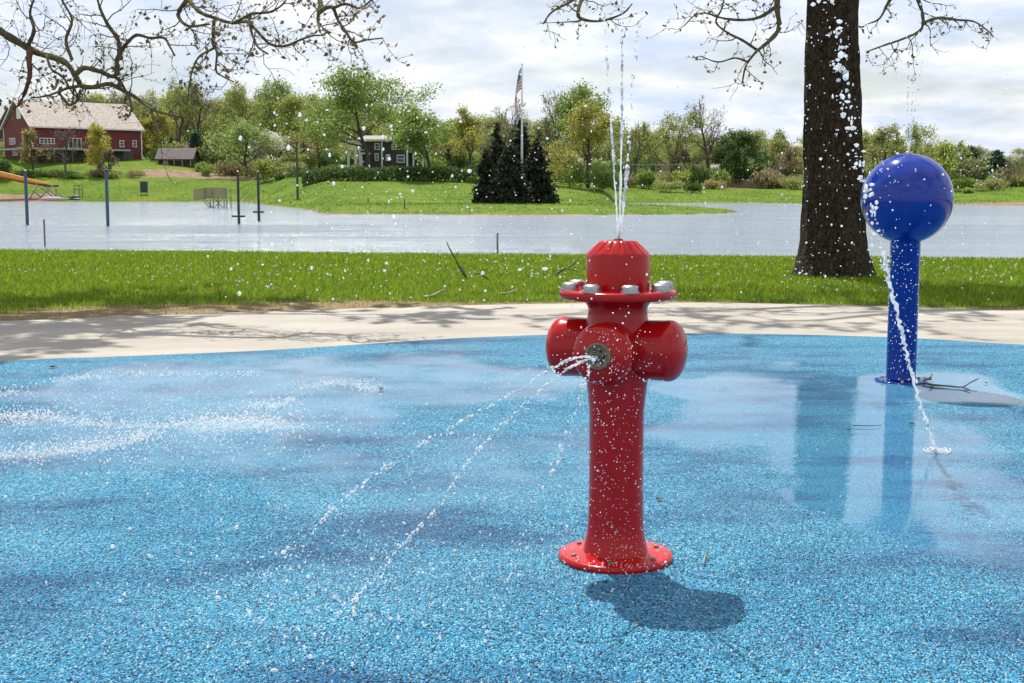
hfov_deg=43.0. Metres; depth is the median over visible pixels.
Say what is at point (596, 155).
woodland tree
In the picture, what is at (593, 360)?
water jet
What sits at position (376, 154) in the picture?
window
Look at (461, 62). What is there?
sky
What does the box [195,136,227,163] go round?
tree
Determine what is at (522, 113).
flagpole
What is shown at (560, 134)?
woodland tree
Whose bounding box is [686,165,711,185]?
undergrowth shrub
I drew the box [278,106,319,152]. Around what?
woodland tree
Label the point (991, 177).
undergrowth shrub
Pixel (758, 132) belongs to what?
woodland tree
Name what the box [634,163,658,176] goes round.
undergrowth shrub
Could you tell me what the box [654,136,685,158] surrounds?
woodland tree
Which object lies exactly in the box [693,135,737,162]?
woodland tree
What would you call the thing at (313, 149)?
undergrowth shrub
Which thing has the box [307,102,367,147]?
woodland tree
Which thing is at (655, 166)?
guard rail
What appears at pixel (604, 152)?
woodland tree
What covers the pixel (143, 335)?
concrete path
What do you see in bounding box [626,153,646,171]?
undergrowth shrub
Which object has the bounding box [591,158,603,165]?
undergrowth shrub
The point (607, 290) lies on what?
spray hydrant
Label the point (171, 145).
undergrowth shrub
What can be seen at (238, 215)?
mooring post
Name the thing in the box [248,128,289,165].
blossom tree
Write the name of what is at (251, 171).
undergrowth shrub
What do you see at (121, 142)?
window
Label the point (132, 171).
undergrowth shrub
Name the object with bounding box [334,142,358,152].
undergrowth shrub
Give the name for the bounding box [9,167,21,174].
undergrowth shrub
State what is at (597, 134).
golden tree
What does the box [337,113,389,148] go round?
woodland tree
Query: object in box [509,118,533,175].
spruce tree
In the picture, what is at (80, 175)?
undergrowth shrub
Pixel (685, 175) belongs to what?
undergrowth shrub
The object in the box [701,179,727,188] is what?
shrub
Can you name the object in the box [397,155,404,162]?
window
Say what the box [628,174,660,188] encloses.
undergrowth shrub
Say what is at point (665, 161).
undergrowth shrub
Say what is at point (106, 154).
young tree
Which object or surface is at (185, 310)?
ground
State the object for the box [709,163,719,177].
blossom tree
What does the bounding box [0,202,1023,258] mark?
lake water
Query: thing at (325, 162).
undergrowth shrub
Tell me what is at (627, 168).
water jet
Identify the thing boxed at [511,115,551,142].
woodland tree
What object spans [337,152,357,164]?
undergrowth shrub
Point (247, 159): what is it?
undergrowth shrub
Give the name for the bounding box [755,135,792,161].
woodland tree
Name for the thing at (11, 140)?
window
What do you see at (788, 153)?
bronze tree
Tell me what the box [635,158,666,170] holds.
undergrowth shrub
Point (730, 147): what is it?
round tree
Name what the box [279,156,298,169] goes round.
undergrowth shrub
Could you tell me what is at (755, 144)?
woodland tree
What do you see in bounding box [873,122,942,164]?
leafy tree
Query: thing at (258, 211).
mooring post
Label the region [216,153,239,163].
undergrowth shrub
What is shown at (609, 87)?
water jet
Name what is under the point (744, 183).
stone wall
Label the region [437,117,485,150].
woodland tree
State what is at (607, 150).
woodland tree
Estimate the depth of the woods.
411.19 m
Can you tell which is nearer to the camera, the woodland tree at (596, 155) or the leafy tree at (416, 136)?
the leafy tree at (416, 136)
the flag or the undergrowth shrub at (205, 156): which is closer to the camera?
the flag
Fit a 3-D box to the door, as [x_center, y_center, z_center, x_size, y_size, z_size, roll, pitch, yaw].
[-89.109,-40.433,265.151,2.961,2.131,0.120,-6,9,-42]
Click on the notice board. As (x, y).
(143, 186)
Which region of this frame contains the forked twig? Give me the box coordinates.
[922,373,978,389]
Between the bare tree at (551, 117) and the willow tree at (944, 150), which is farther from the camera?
the bare tree at (551, 117)
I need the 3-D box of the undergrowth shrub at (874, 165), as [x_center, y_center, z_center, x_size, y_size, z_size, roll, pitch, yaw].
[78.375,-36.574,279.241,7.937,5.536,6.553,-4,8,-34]
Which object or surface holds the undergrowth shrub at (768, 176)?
on the bank
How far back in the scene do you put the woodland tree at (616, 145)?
335.49 m
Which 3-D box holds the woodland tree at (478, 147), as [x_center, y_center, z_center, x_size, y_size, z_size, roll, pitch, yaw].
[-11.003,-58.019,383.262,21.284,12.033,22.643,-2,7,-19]
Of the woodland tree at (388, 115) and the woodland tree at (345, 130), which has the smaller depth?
the woodland tree at (345, 130)
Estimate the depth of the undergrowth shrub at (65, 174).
245.09 m
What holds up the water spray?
on the rubber pavement
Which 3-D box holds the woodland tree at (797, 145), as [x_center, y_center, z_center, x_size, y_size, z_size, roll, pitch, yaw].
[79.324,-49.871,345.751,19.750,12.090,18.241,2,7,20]
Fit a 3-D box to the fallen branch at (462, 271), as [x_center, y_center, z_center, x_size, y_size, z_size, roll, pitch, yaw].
[-0.923,-1.405,22.386,0.469,0.617,0.128,6,9,40]
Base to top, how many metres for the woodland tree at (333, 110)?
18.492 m
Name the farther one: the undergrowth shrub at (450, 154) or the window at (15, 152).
the window at (15, 152)
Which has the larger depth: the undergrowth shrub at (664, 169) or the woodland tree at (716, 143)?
the woodland tree at (716, 143)
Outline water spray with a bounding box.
[167,1,1011,600]
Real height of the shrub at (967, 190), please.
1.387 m
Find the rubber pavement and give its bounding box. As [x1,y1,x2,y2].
[0,333,1023,682]
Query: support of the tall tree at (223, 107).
on the bank
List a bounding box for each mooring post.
[23,170,28,224]
[104,164,109,225]
[232,171,244,223]
[253,171,263,220]
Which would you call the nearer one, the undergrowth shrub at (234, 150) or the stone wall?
the stone wall
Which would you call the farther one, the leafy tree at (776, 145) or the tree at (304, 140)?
the leafy tree at (776, 145)
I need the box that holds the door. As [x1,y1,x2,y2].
[68,138,81,147]
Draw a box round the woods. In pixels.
[145,136,956,166]
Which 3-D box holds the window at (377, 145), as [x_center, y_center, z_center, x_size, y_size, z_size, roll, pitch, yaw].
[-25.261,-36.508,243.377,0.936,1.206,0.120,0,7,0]
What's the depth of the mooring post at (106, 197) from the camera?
71.20 m
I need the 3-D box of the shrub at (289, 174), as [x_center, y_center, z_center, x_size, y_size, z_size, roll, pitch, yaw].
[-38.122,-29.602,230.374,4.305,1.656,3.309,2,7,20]
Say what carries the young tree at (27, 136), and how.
on the bank
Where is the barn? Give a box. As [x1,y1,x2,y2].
[0,99,144,164]
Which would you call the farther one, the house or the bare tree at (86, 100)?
the bare tree at (86, 100)
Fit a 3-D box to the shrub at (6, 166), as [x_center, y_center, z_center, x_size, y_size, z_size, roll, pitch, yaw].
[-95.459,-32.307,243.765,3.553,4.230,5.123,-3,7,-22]
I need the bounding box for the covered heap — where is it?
[66,195,81,198]
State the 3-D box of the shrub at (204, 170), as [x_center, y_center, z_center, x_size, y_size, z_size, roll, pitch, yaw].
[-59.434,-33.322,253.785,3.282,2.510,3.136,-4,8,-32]
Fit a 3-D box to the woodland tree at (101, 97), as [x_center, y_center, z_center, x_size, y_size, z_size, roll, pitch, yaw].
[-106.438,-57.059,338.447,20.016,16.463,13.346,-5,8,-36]
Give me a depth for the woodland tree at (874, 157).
330.14 m
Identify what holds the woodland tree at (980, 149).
on the bank
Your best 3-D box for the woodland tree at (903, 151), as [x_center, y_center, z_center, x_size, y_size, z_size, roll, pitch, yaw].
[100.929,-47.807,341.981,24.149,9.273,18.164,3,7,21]
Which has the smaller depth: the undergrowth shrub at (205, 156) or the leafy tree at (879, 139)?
the leafy tree at (879, 139)
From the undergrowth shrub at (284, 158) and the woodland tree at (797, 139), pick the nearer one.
the undergrowth shrub at (284, 158)
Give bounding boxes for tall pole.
[295,141,299,199]
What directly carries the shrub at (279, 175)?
on the bank
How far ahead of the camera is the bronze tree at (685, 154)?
255.17 m
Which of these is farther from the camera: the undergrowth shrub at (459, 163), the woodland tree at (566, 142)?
the woodland tree at (566, 142)
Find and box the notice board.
[140,181,147,194]
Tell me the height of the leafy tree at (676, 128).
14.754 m
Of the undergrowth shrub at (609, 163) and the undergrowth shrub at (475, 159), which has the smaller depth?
the undergrowth shrub at (475, 159)
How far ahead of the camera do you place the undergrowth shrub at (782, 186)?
242.94 m
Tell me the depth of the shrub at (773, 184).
242.63 m
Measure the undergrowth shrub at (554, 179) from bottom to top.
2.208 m
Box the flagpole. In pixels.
[521,63,522,174]
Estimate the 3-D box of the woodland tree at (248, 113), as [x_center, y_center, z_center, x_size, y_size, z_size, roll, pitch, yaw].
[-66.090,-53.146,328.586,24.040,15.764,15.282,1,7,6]
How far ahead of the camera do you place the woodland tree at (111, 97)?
338.74 m
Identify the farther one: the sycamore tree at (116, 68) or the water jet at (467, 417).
the sycamore tree at (116, 68)
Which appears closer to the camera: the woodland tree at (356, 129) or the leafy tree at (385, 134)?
the leafy tree at (385, 134)
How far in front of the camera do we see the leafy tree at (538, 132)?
258.56 m
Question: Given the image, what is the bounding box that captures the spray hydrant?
[545,238,687,574]
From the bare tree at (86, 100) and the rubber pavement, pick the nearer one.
the rubber pavement
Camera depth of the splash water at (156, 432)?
7.73 m
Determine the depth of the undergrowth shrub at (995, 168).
234.50 m
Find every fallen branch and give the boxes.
[424,289,446,297]
[446,242,466,277]
[555,262,576,275]
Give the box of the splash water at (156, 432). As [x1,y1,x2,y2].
[0,348,1023,682]
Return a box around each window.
[9,138,14,144]
[12,150,17,155]
[39,138,54,143]
[119,140,124,146]
[132,140,136,146]
[374,143,379,149]
[375,153,378,160]
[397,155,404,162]
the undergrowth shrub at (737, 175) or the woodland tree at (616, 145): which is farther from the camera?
the woodland tree at (616, 145)
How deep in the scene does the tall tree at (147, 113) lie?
306.50 m
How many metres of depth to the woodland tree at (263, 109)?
345.88 m
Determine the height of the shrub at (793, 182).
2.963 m
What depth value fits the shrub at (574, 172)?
205.06 m
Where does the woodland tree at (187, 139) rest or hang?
on the bank
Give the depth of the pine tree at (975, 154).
232.08 m
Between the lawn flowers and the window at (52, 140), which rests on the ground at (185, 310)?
the lawn flowers
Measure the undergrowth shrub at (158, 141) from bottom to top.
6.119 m
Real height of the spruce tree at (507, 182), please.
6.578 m
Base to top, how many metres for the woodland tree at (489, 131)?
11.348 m
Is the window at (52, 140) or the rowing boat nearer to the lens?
the rowing boat
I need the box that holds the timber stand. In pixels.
[73,185,82,196]
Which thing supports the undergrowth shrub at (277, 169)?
on the bank
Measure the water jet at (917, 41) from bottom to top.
1.443 m
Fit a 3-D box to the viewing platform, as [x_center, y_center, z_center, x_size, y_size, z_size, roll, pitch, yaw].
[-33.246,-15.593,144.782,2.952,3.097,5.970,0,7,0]
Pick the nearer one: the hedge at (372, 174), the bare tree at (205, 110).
the hedge at (372, 174)
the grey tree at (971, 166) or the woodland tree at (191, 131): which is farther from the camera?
the woodland tree at (191, 131)
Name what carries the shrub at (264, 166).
on the bank
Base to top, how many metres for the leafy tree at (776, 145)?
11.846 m
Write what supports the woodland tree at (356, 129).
on the bank
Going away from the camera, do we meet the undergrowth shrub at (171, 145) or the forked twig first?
the forked twig
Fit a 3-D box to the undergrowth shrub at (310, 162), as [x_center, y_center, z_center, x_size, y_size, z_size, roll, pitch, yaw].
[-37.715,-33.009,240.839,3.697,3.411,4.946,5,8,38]
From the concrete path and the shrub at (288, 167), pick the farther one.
the shrub at (288, 167)
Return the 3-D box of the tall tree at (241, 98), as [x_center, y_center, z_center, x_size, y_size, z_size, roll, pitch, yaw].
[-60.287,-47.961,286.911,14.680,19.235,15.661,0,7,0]
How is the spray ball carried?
on the rubber pavement
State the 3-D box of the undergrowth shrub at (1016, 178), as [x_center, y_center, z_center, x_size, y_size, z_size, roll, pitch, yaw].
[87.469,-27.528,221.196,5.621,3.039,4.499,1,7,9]
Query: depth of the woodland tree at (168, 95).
342.06 m
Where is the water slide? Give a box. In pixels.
[0,171,61,198]
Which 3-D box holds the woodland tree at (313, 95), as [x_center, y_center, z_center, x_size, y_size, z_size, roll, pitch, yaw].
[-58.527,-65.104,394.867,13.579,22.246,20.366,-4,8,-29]
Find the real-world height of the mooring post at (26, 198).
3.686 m
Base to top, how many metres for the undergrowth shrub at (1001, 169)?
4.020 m
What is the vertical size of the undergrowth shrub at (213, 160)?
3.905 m
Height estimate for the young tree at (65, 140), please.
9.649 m
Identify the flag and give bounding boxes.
[514,68,520,120]
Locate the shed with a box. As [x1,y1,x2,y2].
[154,148,200,166]
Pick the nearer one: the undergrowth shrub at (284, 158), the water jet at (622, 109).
the water jet at (622, 109)
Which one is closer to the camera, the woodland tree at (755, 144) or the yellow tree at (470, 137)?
the yellow tree at (470, 137)
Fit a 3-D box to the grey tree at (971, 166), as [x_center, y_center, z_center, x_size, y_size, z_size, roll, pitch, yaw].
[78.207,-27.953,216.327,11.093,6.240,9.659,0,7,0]
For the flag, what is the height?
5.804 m
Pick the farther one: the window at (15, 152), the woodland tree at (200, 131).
the woodland tree at (200, 131)
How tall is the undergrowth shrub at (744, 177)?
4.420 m
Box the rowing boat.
[37,196,66,199]
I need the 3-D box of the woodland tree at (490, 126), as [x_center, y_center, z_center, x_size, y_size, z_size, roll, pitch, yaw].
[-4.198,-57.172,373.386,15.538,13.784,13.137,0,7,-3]
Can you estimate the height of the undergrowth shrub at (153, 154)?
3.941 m
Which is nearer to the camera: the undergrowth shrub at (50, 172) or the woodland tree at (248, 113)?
the undergrowth shrub at (50, 172)
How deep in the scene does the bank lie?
209.85 m
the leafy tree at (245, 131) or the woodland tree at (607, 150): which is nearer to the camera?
the leafy tree at (245, 131)
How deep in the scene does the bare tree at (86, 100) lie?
324.81 m
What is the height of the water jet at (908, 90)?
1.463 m
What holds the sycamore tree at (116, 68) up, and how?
on the ground at (185, 310)
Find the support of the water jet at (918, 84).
attached to the spray ball
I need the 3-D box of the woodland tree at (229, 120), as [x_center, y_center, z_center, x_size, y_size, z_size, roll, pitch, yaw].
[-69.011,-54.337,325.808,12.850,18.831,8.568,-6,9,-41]
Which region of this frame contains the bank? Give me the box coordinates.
[0,155,1023,214]
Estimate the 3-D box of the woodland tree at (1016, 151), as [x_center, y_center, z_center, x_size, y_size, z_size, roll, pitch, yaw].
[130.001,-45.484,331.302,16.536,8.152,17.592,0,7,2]
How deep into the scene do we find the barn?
266.27 m
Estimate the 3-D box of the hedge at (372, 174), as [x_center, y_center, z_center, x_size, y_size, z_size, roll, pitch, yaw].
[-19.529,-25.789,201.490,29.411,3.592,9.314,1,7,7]
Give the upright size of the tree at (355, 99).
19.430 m
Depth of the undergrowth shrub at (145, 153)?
279.50 m
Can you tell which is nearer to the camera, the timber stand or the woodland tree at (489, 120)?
the timber stand
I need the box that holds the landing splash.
[923,446,951,452]
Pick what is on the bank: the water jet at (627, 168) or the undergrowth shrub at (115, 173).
the undergrowth shrub at (115, 173)
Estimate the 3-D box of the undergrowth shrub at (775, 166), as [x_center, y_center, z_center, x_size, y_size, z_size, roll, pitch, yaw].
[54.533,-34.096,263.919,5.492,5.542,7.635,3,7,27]
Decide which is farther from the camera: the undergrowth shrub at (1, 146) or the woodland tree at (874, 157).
the woodland tree at (874, 157)
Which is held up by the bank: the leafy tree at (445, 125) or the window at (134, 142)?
the leafy tree at (445, 125)
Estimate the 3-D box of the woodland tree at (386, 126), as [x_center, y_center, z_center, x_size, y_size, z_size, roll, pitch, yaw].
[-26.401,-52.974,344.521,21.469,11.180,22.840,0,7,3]
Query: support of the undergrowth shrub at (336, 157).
on the bank
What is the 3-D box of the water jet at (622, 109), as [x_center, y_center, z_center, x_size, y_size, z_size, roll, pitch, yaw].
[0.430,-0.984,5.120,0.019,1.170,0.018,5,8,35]
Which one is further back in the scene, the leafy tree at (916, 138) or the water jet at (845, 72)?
the leafy tree at (916, 138)
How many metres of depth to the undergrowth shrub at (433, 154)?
254.48 m
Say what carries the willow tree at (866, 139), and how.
on the bank
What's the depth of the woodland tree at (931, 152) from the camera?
368.05 m
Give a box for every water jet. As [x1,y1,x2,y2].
[263,355,594,580]
[330,357,594,620]
[484,355,597,633]
[603,0,618,237]
[618,0,623,236]
[618,0,642,237]
[811,0,936,450]
[906,0,911,150]
[908,3,920,147]
[909,0,932,150]
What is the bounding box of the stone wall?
[727,179,758,186]
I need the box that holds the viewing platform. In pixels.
[193,187,231,207]
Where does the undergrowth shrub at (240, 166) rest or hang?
on the bank
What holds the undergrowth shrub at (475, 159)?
on the bank
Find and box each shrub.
[0,139,3,155]
[0,159,12,173]
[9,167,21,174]
[10,169,46,176]
[35,168,67,175]
[54,170,78,178]
[69,172,87,178]
[87,169,104,176]
[100,169,123,177]
[123,168,147,175]
[142,142,162,158]
[144,134,165,154]
[147,146,167,160]
[166,140,188,147]
[193,161,215,170]
[197,149,212,162]
[199,164,214,175]
[205,151,220,164]
[213,161,238,175]
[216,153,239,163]
[222,144,241,157]
[226,161,247,174]
[237,156,253,166]
[241,166,262,176]
[247,156,270,166]
[254,156,275,180]
[266,171,284,180]
[268,154,284,167]
[272,165,283,172]
[274,145,293,161]
[276,154,306,166]
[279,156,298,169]
[280,161,308,173]
[285,170,301,177]
[298,154,318,168]
[307,143,329,154]
[307,150,341,165]
[315,154,341,166]
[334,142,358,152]
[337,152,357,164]
[421,155,446,167]
[429,151,443,161]
[437,151,467,165]
[443,155,468,168]
[464,153,482,168]
[466,163,478,168]
[553,172,572,180]
[556,161,589,187]
[588,161,619,191]
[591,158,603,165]
[598,157,624,171]
[617,160,637,180]
[617,171,636,186]
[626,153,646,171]
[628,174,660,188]
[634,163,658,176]
[634,169,655,188]
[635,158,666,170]
[652,179,684,191]
[654,171,672,183]
[656,165,669,174]
[661,156,687,173]
[665,169,692,186]
[674,161,699,171]
[682,184,702,192]
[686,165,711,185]
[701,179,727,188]
[706,168,734,186]
[726,165,748,183]
[740,170,756,178]
[747,167,782,188]
[753,173,784,187]
[770,161,789,176]
[773,172,794,187]
[779,175,803,188]
[783,158,803,176]
[865,159,879,166]
[951,175,977,188]
[961,187,975,192]
[964,168,994,185]
[972,178,1009,191]
[986,173,1001,183]
[989,163,1006,174]
[990,167,1023,186]
[1008,173,1023,186]
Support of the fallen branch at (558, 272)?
on the ground at (185, 310)
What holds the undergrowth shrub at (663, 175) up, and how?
on the bank
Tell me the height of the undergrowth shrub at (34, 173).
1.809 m
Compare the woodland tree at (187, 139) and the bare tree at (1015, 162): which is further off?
the woodland tree at (187, 139)
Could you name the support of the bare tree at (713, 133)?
on the bank
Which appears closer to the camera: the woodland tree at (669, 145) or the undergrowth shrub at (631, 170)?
the undergrowth shrub at (631, 170)
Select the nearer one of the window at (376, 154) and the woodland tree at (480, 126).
the window at (376, 154)
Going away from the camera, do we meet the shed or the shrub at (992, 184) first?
the shrub at (992, 184)
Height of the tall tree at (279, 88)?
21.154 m
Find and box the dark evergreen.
[188,129,209,151]
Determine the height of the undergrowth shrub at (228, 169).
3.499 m
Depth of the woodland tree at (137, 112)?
339.25 m
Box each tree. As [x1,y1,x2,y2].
[0,0,412,186]
[16,126,53,172]
[36,126,88,170]
[60,92,100,102]
[83,90,114,103]
[84,121,111,169]
[87,86,135,103]
[96,147,119,171]
[104,90,145,115]
[114,86,165,120]
[119,102,149,137]
[139,87,204,145]
[139,107,176,152]
[139,110,178,141]
[155,94,217,142]
[156,74,206,144]
[171,108,214,142]
[180,83,214,135]
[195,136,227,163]
[196,95,230,150]
[201,79,267,154]
[201,114,285,175]
[203,90,249,148]
[204,103,283,148]
[209,88,255,147]
[230,96,295,134]
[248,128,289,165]
[252,88,286,148]
[253,74,295,150]
[265,89,340,154]
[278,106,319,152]
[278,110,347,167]
[279,60,445,166]
[304,90,343,148]
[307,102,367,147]
[313,95,362,143]
[320,106,379,145]
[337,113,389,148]
[366,108,438,151]
[374,121,426,145]
[376,106,397,124]
[381,100,460,168]
[424,115,464,157]
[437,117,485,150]
[443,103,484,166]
[458,127,490,154]
[462,114,491,149]
[470,148,496,203]
[472,111,512,151]
[477,128,506,149]
[479,99,528,148]
[480,119,511,145]
[480,143,536,203]
[481,125,547,148]
[488,122,504,176]
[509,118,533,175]
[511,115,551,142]
[521,138,562,203]
[528,114,561,156]
[538,89,569,161]
[539,0,997,278]
[542,98,623,187]
[544,132,601,155]
[546,78,627,180]
[548,142,607,160]
[551,120,591,158]
[564,138,617,161]
[573,127,637,160]
[578,134,635,160]
[579,140,617,161]
[611,125,665,163]
[619,120,659,168]
[624,109,715,173]
[639,127,668,156]
[651,132,712,157]
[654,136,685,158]
[657,146,709,183]
[683,95,728,182]
[689,147,720,165]
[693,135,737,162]
[707,127,774,182]
[709,133,781,158]
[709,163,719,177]
[735,128,782,154]
[743,126,802,169]
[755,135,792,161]
[773,146,803,176]
[780,139,802,157]
[782,145,802,159]
[789,134,802,152]
[863,121,911,176]
[863,132,876,158]
[863,149,889,166]
[865,144,935,160]
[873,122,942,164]
[921,149,959,159]
[928,139,972,179]
[948,155,1007,188]
[953,144,990,187]
[961,144,992,156]
[974,146,1019,160]
[983,149,1010,183]
[998,156,1023,185]
[1004,148,1023,167]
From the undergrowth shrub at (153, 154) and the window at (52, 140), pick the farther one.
the undergrowth shrub at (153, 154)
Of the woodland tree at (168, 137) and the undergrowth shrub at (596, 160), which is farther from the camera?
the woodland tree at (168, 137)
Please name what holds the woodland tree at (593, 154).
on the bank
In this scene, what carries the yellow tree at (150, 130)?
on the bank
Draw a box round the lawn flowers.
[8,251,1016,288]
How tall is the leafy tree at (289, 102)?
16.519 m
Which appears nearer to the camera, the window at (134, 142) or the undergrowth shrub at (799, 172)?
the undergrowth shrub at (799, 172)
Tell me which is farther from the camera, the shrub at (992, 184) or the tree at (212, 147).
the tree at (212, 147)
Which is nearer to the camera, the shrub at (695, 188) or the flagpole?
the flagpole
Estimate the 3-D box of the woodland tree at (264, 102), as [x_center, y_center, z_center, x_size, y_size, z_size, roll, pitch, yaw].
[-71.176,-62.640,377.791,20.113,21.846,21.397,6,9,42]
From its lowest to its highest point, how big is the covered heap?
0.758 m
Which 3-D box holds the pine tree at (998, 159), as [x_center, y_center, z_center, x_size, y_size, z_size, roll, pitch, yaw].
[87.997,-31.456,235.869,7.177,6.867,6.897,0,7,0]
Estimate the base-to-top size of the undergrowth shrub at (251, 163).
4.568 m
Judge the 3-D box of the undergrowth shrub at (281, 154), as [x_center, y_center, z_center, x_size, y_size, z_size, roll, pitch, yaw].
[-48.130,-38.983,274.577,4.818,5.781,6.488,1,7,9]
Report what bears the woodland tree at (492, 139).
on the bank
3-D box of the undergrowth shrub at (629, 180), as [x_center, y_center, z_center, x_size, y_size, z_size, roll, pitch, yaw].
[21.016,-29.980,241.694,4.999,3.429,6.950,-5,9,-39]
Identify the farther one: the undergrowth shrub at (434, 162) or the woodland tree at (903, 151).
the woodland tree at (903, 151)
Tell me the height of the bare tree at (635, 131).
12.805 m
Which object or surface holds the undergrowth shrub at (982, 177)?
on the bank
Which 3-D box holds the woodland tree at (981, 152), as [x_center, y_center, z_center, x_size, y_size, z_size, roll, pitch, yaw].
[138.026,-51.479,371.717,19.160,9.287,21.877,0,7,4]
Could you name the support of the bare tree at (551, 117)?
on the bank
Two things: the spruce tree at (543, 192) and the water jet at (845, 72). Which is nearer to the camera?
the water jet at (845, 72)
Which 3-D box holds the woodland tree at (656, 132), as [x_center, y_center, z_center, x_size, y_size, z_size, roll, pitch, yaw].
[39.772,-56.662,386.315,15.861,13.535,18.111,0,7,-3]
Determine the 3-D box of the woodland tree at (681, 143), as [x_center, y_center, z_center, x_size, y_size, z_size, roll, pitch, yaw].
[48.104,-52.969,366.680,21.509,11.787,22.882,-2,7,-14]
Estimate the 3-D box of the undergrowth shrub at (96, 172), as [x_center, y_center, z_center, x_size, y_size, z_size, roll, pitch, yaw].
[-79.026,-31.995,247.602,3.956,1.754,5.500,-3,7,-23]
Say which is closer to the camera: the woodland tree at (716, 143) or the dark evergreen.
the dark evergreen
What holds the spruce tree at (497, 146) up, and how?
on the bank
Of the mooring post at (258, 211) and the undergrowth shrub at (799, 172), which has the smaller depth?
the mooring post at (258, 211)
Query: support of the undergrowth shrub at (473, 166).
on the bank
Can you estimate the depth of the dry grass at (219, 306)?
16.69 m
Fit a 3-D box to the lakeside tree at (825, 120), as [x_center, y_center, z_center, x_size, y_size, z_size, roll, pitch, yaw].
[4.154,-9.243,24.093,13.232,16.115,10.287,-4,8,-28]
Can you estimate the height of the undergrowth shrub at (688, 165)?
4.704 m
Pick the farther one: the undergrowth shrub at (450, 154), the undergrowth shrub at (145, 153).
the undergrowth shrub at (145, 153)
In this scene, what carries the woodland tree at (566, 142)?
on the bank
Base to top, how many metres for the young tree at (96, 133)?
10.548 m
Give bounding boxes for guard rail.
[628,164,683,181]
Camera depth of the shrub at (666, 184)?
229.77 m
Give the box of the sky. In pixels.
[0,0,1023,164]
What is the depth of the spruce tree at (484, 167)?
136.40 m
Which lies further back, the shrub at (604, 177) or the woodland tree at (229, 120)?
the woodland tree at (229, 120)
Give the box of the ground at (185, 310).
[0,251,1023,320]
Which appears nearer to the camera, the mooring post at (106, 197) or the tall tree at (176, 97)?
the mooring post at (106, 197)
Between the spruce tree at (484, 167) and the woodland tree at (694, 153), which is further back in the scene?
the woodland tree at (694, 153)
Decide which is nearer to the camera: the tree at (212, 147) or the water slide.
the water slide
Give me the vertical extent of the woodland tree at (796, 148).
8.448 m
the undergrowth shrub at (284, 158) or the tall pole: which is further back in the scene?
the undergrowth shrub at (284, 158)
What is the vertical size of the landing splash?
0.032 m
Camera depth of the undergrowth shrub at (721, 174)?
245.78 m
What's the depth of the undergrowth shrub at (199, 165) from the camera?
259.79 m
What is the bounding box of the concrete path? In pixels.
[0,302,1023,361]
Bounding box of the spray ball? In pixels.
[861,151,953,384]
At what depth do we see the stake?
44.79 m
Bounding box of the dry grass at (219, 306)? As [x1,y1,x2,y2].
[0,297,1023,320]
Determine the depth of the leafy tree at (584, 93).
246.00 m
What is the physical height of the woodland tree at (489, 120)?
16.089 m
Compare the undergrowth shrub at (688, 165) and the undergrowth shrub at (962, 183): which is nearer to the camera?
the undergrowth shrub at (962, 183)
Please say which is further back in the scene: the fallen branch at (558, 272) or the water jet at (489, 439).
the fallen branch at (558, 272)
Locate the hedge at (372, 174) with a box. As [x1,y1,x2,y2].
[301,164,477,186]
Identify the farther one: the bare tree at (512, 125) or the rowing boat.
the bare tree at (512, 125)
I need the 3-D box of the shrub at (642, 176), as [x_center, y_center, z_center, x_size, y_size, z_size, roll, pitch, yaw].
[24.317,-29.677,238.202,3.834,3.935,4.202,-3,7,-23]
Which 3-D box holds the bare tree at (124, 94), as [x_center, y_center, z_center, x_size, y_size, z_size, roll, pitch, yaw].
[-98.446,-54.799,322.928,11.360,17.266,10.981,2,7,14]
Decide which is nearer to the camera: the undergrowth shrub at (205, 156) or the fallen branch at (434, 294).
the fallen branch at (434, 294)
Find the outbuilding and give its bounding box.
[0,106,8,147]
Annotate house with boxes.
[347,136,429,169]
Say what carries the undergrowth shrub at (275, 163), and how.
on the bank
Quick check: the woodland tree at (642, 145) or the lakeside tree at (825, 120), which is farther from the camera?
the woodland tree at (642, 145)

